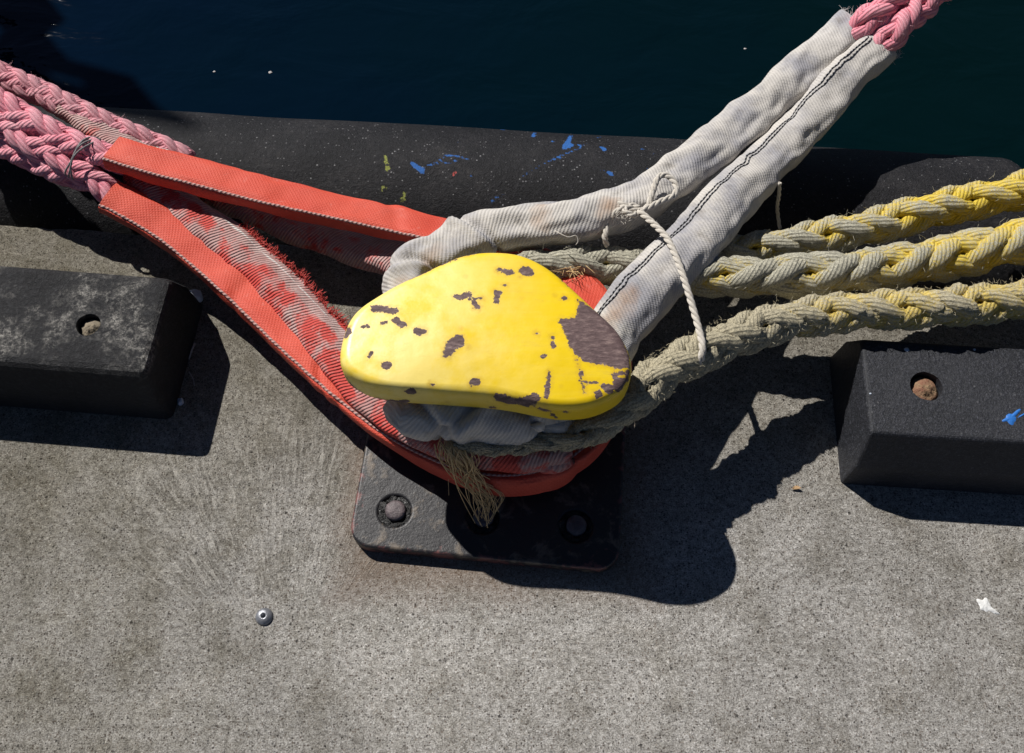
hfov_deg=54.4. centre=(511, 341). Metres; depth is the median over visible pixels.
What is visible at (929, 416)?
kerb block
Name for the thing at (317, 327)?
mooring line
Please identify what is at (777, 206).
cord end
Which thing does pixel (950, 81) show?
harbour water
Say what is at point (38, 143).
mooring line
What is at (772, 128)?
mooring line
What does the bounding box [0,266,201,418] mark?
kerb block
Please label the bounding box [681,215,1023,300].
yellow rope
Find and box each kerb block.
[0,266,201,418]
[829,340,1023,494]
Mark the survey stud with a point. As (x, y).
(263, 616)
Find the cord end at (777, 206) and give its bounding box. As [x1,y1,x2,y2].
[775,182,781,228]
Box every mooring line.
[0,60,574,473]
[0,87,631,496]
[382,0,950,445]
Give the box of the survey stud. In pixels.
[255,608,272,625]
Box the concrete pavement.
[0,225,1023,752]
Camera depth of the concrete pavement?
1.65 m
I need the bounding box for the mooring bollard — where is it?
[340,253,630,572]
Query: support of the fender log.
on the concrete pavement
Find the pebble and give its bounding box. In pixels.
[177,398,183,405]
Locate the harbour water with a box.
[0,0,1023,168]
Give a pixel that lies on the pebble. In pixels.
(180, 401)
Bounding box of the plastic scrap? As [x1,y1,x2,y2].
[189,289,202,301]
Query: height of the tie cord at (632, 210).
0.076 m
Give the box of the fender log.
[0,103,1023,289]
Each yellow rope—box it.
[434,273,1023,527]
[514,169,1023,285]
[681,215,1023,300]
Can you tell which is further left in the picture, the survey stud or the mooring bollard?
the survey stud
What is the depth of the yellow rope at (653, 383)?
1.66 m
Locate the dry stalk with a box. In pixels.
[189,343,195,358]
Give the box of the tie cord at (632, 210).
[602,172,705,364]

